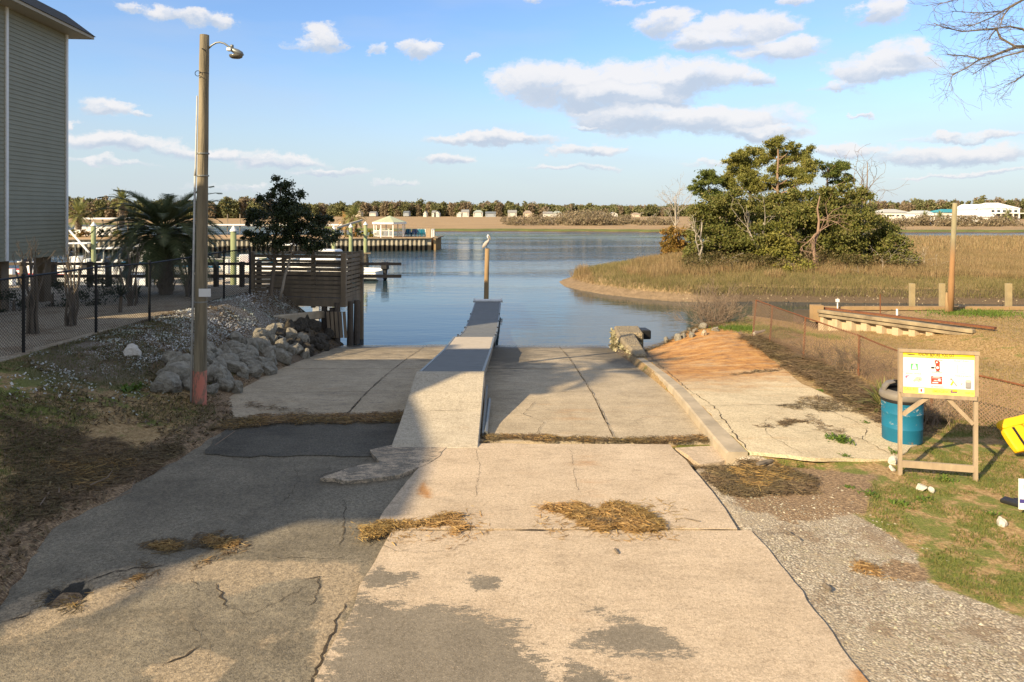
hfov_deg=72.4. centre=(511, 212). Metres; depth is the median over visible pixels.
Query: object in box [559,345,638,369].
ramp lane
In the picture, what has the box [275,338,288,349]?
riprap rock
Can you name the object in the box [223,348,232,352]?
riprap rock
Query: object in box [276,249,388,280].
motor boat
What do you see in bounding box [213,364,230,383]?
riprap rock
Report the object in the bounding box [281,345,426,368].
ramp lane
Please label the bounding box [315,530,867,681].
concrete slab
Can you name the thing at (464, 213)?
house
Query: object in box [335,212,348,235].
palm tree
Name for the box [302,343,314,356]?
riprap rock
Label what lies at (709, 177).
pine tree
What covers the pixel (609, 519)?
straw wrack
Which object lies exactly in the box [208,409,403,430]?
straw wrack
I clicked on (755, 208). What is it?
live oak
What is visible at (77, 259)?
motor boat
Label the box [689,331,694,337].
shore rubble
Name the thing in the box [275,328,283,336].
riprap rock
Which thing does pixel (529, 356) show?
ramp lane
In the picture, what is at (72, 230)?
hedge
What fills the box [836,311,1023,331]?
raised lawn
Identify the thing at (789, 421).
straw wrack
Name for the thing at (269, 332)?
riprap rock
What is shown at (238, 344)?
riprap rock
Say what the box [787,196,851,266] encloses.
dead tree
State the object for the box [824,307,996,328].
rusty channel
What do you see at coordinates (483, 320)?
floating dock
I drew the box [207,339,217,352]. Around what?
riprap rock
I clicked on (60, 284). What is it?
hedge
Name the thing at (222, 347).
riprap rock
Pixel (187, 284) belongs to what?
crape myrtle
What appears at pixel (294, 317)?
concrete wall
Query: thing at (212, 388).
riprap rock
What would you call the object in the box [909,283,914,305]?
square post
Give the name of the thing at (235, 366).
riprap rock
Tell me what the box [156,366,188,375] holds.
riprap rock
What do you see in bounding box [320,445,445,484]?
asphalt patch
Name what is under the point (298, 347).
riprap rock
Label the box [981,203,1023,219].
house
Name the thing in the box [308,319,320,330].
riprap rock
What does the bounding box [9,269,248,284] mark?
floating dock
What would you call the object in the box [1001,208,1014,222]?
palm tree
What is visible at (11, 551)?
dead leaf litter
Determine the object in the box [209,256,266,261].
motor boat
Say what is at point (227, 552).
straw wrack
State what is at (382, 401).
ramp lane
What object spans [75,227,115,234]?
picket fence
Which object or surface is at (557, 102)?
sky
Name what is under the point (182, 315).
oyster shell litter
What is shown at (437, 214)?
house
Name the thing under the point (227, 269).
floating dock
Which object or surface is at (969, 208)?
house
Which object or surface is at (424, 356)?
ramp lane
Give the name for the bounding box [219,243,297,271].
motor boat
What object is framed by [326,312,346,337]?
timber bulkhead
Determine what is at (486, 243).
pelican
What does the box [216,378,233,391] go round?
riprap rock
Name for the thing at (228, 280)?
finger dock
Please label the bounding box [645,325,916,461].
concrete apron
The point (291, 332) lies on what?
riprap rock
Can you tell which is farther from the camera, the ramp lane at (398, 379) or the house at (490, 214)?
the house at (490, 214)
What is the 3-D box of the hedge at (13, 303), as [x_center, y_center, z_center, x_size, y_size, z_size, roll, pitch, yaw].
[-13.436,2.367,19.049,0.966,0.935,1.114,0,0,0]
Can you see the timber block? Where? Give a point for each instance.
(646, 332)
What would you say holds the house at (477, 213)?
on the marsh
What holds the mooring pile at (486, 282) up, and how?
in the water
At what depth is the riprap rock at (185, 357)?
14.02 m
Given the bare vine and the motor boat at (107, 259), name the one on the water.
the motor boat at (107, 259)
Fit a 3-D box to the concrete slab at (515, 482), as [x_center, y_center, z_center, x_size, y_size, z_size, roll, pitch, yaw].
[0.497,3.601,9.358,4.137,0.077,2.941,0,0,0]
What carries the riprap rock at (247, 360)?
on the ground at (934, 535)
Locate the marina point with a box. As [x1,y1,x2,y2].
[68,234,436,249]
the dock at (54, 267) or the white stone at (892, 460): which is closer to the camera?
the white stone at (892, 460)
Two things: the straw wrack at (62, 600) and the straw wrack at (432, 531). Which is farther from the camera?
the straw wrack at (432, 531)
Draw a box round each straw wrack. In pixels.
[0,415,187,526]
[31,575,93,615]
[40,456,145,492]
[47,594,78,606]
[114,560,160,590]
[129,572,145,580]
[135,536,209,554]
[148,539,183,552]
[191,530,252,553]
[191,551,238,570]
[199,533,241,549]
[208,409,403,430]
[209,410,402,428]
[245,400,308,411]
[343,504,490,549]
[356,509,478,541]
[480,432,709,444]
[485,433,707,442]
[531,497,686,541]
[537,498,667,535]
[570,510,654,529]
[643,320,721,350]
[690,458,824,498]
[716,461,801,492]
[727,365,783,374]
[734,333,954,424]
[755,415,809,428]
[778,394,878,412]
[801,395,853,440]
[849,556,896,580]
[874,419,942,434]
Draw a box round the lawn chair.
[409,229,416,236]
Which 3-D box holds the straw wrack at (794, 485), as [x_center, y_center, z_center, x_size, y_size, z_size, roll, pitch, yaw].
[3.305,3.609,9.444,1.763,0.167,1.381,0,0,0]
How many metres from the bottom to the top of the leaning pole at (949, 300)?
3.941 m
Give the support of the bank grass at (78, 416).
on the ground at (934, 535)
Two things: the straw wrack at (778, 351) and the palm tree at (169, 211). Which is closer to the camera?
the straw wrack at (778, 351)
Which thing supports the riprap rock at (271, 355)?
on the ground at (934, 535)
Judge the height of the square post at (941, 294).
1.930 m
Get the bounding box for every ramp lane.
[228,392,367,419]
[243,369,393,391]
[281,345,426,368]
[348,391,409,420]
[370,368,421,390]
[396,344,446,367]
[480,391,613,443]
[485,369,589,390]
[487,345,575,368]
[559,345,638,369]
[577,369,666,391]
[591,392,708,445]
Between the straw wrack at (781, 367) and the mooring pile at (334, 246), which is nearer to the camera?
the straw wrack at (781, 367)
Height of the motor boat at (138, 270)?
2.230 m
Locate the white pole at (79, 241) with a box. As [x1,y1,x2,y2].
[69,230,89,252]
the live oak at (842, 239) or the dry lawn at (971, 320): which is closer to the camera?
the dry lawn at (971, 320)
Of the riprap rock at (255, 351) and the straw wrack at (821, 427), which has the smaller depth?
the straw wrack at (821, 427)
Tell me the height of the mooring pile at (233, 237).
5.136 m
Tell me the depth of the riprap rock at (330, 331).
23.82 m
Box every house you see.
[0,0,94,309]
[369,212,377,215]
[403,211,410,215]
[434,211,440,216]
[461,210,469,216]
[473,210,482,216]
[485,212,495,216]
[508,210,516,216]
[523,211,531,216]
[542,212,552,216]
[875,209,906,218]
[905,211,935,218]
[930,209,951,218]
[951,212,993,222]
[957,204,985,211]
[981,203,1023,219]
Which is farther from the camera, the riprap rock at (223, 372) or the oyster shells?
the oyster shells
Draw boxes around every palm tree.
[68,197,95,229]
[85,186,231,294]
[109,187,136,225]
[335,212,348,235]
[341,204,368,233]
[933,210,945,218]
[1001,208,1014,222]
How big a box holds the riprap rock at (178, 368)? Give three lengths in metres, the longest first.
0.780 x 0.588 x 0.481 m
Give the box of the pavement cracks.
[6,348,886,681]
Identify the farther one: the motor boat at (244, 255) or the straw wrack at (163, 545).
the motor boat at (244, 255)
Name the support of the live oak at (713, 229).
on the marsh island
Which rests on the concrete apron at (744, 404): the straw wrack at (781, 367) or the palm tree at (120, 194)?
the straw wrack at (781, 367)
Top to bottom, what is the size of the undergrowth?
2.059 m
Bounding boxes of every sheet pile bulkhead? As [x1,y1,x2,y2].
[68,238,430,252]
[434,236,443,249]
[817,309,974,335]
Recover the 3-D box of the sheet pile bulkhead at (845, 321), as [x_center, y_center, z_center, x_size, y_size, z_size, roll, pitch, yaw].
[11.600,3.877,21.570,0.250,1.245,4.863,0,0,-32]
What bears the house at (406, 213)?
on the marsh
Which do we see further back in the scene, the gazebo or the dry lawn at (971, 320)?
the gazebo
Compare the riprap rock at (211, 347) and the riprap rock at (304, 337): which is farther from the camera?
the riprap rock at (304, 337)
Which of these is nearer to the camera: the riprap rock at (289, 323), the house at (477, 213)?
the riprap rock at (289, 323)
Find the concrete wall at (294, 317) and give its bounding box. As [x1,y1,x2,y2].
[273,310,328,321]
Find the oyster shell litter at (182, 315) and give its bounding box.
[0,290,303,417]
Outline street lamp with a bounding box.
[190,34,243,404]
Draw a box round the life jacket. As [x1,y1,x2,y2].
[996,414,1023,452]
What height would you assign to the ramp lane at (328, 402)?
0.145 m
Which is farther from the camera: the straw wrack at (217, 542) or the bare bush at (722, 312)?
the bare bush at (722, 312)
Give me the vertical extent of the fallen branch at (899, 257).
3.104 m
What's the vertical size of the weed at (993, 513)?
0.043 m
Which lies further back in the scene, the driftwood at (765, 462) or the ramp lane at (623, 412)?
the ramp lane at (623, 412)
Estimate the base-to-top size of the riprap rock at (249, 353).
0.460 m
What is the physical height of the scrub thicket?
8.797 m
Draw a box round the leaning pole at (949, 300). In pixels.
[945,203,957,313]
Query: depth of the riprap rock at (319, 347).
21.52 m
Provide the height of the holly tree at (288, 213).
4.315 m
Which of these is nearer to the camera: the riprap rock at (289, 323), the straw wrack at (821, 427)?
the straw wrack at (821, 427)
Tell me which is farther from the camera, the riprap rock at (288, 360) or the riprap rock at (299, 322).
the riprap rock at (299, 322)
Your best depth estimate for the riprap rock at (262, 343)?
18.14 m
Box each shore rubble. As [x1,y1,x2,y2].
[674,333,681,340]
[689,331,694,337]
[698,322,707,328]
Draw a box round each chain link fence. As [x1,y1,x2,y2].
[0,247,250,355]
[752,300,1023,429]
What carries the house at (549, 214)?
on the marsh
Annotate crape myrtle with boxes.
[12,236,55,333]
[49,243,88,325]
[116,238,147,305]
[168,241,195,296]
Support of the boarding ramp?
on the ground at (934, 535)
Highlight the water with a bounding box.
[9,225,1023,348]
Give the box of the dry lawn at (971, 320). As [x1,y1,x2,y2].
[718,316,1023,422]
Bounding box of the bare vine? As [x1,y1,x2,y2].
[786,328,896,381]
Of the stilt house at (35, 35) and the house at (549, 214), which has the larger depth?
the house at (549, 214)
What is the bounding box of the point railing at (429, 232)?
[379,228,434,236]
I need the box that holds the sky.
[38,0,1023,206]
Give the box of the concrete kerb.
[638,358,747,464]
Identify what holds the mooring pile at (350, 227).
in the water
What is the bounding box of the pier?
[84,214,341,231]
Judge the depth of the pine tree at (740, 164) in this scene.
48.55 m
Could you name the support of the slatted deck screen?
on the ground at (934, 535)
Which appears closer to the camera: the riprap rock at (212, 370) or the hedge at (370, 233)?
the riprap rock at (212, 370)
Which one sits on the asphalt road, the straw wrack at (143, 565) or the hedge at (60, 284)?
the straw wrack at (143, 565)
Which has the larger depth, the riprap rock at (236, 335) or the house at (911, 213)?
the house at (911, 213)
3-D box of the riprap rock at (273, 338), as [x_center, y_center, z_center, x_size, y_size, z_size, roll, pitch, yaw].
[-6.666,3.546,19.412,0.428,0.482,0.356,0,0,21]
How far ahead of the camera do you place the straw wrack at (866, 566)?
7.05 m
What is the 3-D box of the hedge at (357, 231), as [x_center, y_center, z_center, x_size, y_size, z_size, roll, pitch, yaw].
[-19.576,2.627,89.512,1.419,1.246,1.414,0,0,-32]
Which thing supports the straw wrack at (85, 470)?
on the ground at (934, 535)
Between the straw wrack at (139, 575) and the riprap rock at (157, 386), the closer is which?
the straw wrack at (139, 575)
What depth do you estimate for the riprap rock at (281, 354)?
18.07 m
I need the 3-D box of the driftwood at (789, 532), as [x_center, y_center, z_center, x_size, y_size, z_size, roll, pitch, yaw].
[3.096,3.556,7.731,0.030,0.027,0.249,0,0,-14]
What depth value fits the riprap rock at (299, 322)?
22.23 m
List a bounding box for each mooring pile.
[90,221,96,265]
[230,225,236,284]
[332,225,335,248]
[348,224,352,250]
[363,221,370,261]
[484,248,488,298]
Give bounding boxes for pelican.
[482,235,490,248]
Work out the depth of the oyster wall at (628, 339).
22.07 m
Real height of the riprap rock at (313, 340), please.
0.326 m
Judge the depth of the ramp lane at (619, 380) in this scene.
15.62 m
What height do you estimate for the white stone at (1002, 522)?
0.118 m
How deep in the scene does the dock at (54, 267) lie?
25.59 m
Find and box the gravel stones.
[709,469,1023,681]
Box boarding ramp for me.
[392,371,490,447]
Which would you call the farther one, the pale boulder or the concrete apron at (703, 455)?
the pale boulder
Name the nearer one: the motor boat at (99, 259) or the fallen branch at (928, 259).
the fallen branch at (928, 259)
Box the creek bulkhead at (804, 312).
[794,309,1023,329]
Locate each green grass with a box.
[697,324,794,332]
[734,324,801,331]
[784,328,861,340]
[908,307,1023,319]
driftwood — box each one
[756,459,773,466]
[784,529,799,538]
[822,582,830,590]
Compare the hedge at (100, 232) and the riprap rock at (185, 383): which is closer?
the riprap rock at (185, 383)
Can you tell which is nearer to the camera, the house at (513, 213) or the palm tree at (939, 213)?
the palm tree at (939, 213)
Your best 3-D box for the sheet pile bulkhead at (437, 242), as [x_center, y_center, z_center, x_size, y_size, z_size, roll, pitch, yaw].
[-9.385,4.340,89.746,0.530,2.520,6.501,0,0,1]
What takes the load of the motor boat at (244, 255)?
on the water
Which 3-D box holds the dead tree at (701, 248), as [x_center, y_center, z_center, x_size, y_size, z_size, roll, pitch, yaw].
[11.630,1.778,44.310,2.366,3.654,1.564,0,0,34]
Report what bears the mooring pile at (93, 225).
in the water
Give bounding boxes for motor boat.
[9,259,86,283]
[17,242,125,269]
[57,247,144,280]
[63,278,194,284]
[96,245,144,261]
[134,254,258,271]
[208,251,295,265]
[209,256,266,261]
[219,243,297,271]
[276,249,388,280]
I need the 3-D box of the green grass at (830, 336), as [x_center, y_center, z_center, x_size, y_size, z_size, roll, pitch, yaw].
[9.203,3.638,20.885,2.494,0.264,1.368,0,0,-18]
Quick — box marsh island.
[559,245,1023,304]
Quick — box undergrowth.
[678,244,918,272]
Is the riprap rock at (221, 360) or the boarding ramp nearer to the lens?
the boarding ramp
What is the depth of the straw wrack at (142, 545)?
7.60 m
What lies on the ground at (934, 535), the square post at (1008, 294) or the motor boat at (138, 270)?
the square post at (1008, 294)
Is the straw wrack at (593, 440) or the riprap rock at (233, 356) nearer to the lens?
the straw wrack at (593, 440)
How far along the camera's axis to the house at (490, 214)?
585.00 m
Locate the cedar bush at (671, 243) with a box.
[658,225,690,254]
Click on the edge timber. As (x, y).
(813, 312)
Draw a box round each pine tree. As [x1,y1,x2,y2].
[687,164,727,201]
[718,144,775,233]
[752,134,824,205]
[814,158,857,204]
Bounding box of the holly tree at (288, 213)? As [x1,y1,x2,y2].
[238,173,344,299]
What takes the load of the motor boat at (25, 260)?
on the water
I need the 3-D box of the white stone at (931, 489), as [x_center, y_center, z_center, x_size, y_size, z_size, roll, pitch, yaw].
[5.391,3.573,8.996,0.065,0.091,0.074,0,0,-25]
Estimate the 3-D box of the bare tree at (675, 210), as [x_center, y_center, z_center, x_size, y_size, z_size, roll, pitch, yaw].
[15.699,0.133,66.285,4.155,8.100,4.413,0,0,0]
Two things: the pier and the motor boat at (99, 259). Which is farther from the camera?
the pier
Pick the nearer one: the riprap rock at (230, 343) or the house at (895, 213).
the riprap rock at (230, 343)
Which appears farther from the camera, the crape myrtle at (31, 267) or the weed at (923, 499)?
the crape myrtle at (31, 267)
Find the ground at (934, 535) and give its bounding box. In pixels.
[0,285,1023,681]
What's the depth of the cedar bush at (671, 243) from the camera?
55.19 m
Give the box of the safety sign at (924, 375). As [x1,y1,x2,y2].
[898,348,979,480]
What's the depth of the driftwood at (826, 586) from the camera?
6.63 m
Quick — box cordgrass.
[584,253,1023,298]
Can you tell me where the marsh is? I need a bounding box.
[68,216,1023,232]
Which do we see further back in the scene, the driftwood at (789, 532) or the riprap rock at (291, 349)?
the riprap rock at (291, 349)
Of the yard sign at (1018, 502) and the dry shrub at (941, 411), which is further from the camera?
the dry shrub at (941, 411)
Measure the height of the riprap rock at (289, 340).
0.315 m
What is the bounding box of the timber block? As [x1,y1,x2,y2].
[639,328,650,338]
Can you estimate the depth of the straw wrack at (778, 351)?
15.07 m
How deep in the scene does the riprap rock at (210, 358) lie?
14.98 m
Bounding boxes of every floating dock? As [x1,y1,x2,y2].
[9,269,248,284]
[57,259,290,279]
[455,298,502,345]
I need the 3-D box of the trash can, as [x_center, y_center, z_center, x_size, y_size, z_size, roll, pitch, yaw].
[6.169,3.135,11.069,0.656,0.930,0.656,0,0,0]
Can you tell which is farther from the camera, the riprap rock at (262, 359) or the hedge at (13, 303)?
the hedge at (13, 303)
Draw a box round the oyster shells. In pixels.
[683,290,1017,303]
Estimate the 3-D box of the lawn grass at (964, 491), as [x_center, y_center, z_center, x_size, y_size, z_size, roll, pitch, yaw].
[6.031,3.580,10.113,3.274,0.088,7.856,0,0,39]
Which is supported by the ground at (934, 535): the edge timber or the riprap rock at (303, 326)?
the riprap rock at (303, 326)
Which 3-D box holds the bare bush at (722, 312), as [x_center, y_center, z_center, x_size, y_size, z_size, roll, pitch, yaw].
[6.916,3.189,23.272,2.396,2.624,3.210,0,0,-30]
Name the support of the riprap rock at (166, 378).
on the ground at (934, 535)
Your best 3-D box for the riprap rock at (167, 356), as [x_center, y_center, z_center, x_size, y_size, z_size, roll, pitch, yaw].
[-6.938,3.018,14.384,0.472,0.353,0.335,0,0,32]
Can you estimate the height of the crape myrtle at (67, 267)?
2.056 m
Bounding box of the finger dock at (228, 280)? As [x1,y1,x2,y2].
[208,278,263,283]
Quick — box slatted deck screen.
[251,250,363,344]
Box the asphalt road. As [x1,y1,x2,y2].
[0,419,412,681]
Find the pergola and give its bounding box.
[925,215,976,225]
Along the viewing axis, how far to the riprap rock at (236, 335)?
17.63 m
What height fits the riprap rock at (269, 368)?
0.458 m
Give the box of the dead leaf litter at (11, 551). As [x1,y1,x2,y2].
[0,289,341,591]
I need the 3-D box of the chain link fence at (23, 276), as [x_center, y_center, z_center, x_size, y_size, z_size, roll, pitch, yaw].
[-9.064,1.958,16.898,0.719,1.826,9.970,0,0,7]
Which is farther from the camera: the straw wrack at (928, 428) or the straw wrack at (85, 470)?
the straw wrack at (928, 428)
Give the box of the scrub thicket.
[500,206,1023,226]
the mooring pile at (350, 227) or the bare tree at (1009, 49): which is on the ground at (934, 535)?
the bare tree at (1009, 49)
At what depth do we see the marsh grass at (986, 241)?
78.54 m
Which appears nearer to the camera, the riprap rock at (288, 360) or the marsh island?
the riprap rock at (288, 360)
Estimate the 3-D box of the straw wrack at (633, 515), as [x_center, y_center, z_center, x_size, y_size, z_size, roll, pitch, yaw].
[1.056,3.536,8.174,1.518,0.100,0.933,0,0,0]
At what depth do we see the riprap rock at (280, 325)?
20.61 m
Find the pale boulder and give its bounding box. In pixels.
[123,343,141,356]
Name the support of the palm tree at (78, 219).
on the marina point
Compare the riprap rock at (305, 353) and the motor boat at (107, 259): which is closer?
the riprap rock at (305, 353)
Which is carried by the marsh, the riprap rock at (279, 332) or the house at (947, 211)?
the house at (947, 211)
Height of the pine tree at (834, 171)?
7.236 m
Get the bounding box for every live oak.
[681,191,756,259]
[720,178,790,259]
[730,215,819,272]
[757,182,831,255]
[800,184,882,259]
[832,180,922,266]
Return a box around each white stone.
[888,455,896,464]
[916,483,927,490]
[927,486,934,492]
[997,516,1007,527]
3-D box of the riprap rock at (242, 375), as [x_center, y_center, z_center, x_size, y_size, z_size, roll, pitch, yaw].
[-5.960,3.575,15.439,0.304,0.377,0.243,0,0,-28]
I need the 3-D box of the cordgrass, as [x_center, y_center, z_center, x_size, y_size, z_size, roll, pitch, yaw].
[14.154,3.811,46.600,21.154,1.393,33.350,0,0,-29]
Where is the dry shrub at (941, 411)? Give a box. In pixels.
[923,398,971,428]
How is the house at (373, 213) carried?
on the marsh
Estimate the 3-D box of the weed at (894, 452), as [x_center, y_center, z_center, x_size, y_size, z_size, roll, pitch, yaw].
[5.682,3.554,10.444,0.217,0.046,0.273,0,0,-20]
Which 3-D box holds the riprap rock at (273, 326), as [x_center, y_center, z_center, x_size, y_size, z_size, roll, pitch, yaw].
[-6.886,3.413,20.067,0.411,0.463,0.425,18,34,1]
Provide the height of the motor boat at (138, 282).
1.948 m
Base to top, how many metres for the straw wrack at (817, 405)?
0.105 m
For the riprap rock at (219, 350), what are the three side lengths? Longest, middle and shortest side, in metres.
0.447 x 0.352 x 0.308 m
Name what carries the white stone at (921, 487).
on the ground at (934, 535)
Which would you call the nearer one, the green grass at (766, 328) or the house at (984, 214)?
the green grass at (766, 328)
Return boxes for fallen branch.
[871,236,920,265]
[915,248,948,265]
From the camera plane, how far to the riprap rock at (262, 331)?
19.05 m
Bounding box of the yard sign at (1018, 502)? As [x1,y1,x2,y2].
[1000,478,1023,509]
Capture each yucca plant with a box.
[105,281,133,312]
[132,285,146,302]
[851,376,890,412]
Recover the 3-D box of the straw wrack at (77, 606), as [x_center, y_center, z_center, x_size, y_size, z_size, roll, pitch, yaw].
[-4.196,3.647,6.538,0.487,0.105,0.739,0,0,-39]
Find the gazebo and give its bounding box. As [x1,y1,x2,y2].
[372,216,406,236]
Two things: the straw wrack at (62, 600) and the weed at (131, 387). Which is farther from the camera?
the weed at (131, 387)
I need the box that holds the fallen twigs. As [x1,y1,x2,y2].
[39,431,234,504]
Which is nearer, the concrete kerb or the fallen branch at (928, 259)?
the concrete kerb
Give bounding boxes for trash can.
[879,379,924,445]
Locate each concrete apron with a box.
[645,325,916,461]
[675,446,725,466]
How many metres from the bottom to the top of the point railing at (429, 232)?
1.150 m
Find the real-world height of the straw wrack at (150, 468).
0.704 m
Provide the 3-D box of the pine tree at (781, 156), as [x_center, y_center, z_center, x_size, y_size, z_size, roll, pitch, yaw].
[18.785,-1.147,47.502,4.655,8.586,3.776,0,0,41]
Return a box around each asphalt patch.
[205,422,399,457]
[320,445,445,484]
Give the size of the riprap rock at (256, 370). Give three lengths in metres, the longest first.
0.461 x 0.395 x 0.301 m
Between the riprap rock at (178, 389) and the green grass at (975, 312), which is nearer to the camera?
the riprap rock at (178, 389)
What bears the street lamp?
on the ground at (934, 535)
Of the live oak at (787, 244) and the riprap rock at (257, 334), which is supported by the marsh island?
the live oak at (787, 244)
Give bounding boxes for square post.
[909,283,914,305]
[939,283,944,305]
[1005,283,1011,305]
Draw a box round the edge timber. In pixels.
[810,304,1023,321]
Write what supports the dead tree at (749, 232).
on the marsh island
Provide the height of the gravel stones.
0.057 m
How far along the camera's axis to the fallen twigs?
8.79 m
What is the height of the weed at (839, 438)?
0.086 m
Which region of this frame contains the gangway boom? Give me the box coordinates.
[335,219,362,228]
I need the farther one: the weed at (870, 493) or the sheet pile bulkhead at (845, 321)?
the sheet pile bulkhead at (845, 321)
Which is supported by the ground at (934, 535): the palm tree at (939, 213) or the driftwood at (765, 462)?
the driftwood at (765, 462)
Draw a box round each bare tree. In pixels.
[657,174,694,236]
[836,143,907,207]
[911,0,1023,110]
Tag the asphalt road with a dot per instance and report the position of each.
(142, 630)
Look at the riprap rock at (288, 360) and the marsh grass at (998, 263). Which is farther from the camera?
the marsh grass at (998, 263)
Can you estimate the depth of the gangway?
16.18 m
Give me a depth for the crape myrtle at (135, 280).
19.92 m
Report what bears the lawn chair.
on the marina point
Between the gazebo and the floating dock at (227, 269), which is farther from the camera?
the gazebo
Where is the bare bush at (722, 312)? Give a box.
[666,272,755,328]
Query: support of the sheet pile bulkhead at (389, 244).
in the water
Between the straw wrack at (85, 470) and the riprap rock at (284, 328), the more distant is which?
the riprap rock at (284, 328)
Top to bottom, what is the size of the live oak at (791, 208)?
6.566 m
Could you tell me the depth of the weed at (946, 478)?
9.40 m
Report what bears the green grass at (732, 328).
on the ground at (934, 535)
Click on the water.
(427, 297)
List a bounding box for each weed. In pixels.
[118,381,146,392]
[825,432,854,444]
[857,488,879,497]
[887,498,911,508]
[888,447,897,454]
[914,494,935,502]
[935,473,958,483]
[979,508,1005,516]
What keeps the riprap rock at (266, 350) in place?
on the ground at (934, 535)
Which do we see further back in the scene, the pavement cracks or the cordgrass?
the cordgrass
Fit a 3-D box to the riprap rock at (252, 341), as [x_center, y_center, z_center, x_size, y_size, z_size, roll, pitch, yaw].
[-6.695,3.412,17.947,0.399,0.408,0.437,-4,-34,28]
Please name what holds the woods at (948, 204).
on the marsh
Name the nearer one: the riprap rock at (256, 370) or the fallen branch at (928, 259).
the riprap rock at (256, 370)
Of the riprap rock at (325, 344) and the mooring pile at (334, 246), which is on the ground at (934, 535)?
the riprap rock at (325, 344)
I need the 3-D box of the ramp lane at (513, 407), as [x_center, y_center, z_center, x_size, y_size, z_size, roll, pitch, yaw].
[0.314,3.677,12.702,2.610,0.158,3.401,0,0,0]
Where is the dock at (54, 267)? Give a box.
[9,262,400,287]
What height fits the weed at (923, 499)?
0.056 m
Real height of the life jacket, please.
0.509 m
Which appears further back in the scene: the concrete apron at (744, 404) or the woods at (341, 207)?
the woods at (341, 207)
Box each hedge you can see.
[0,282,29,312]
[29,278,88,306]
[68,229,83,236]
[76,229,90,236]
[76,269,119,305]
[96,229,107,236]
[353,229,363,236]
[367,229,373,236]
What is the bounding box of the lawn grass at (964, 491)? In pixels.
[781,418,1023,602]
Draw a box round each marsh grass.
[569,247,1023,283]
[754,234,1023,252]
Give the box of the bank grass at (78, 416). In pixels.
[0,317,234,545]
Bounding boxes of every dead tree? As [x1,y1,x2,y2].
[682,213,704,260]
[731,192,775,260]
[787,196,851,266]
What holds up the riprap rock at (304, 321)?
on the ground at (934, 535)
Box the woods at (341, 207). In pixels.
[68,195,718,217]
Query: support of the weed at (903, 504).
on the ground at (934, 535)
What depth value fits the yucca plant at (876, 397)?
12.67 m
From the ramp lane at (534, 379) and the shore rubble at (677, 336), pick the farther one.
the shore rubble at (677, 336)
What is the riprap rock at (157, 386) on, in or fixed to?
on the ground at (934, 535)
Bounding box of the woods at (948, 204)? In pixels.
[746,195,1023,218]
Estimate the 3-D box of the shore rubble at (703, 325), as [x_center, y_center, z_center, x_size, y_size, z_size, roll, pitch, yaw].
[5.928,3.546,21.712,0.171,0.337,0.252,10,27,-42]
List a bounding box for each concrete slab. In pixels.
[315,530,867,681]
[377,443,736,531]
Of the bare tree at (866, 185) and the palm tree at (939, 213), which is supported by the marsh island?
the bare tree at (866, 185)
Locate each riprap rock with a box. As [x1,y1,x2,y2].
[150,382,163,392]
[154,371,181,392]
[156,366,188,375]
[161,351,181,363]
[161,361,193,379]
[166,353,193,365]
[169,381,182,392]
[181,376,192,391]
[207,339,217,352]
[207,353,213,364]
[207,364,218,383]
[207,383,218,393]
[212,356,226,367]
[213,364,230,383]
[215,347,223,355]
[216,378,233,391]
[218,344,230,350]
[218,353,239,360]
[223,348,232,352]
[225,340,239,348]
[225,358,249,373]
[229,331,243,342]
[231,347,246,353]
[231,380,242,393]
[234,342,247,348]
[236,366,248,379]
[237,349,253,356]
[241,337,245,344]
[241,356,263,367]
[246,337,258,349]
[246,344,258,355]
[247,363,263,378]
[251,332,260,337]
[252,328,266,336]
[254,356,267,362]
[255,337,267,350]
[261,345,276,356]
[262,361,277,374]
[265,323,276,332]
[265,327,272,337]
[266,350,277,364]
[269,333,277,344]
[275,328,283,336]
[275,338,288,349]
[275,348,287,364]
[276,322,283,327]
[278,326,286,336]
[284,319,294,327]
[284,355,291,365]
[285,328,296,338]
[286,338,297,344]
[286,345,295,354]
[290,343,303,354]
[294,320,302,325]
[296,332,309,343]
[297,317,308,328]
[298,323,306,332]
[300,348,309,358]
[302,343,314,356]
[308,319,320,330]
[310,336,316,343]
[314,343,323,351]
[320,339,330,350]
[324,328,334,338]
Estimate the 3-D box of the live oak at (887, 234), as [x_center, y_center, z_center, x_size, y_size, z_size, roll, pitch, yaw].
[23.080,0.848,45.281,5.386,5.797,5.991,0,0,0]
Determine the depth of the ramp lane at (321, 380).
15.71 m
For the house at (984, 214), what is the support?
on the marsh
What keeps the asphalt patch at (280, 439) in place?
on the asphalt road
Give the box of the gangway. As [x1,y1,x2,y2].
[420,336,494,373]
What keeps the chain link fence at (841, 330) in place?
on the ground at (934, 535)
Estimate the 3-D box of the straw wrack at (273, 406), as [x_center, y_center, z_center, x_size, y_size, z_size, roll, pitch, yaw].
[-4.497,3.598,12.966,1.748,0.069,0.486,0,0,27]
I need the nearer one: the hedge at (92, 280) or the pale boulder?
the pale boulder
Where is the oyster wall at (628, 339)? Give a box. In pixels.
[608,326,646,357]
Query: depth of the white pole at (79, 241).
38.94 m

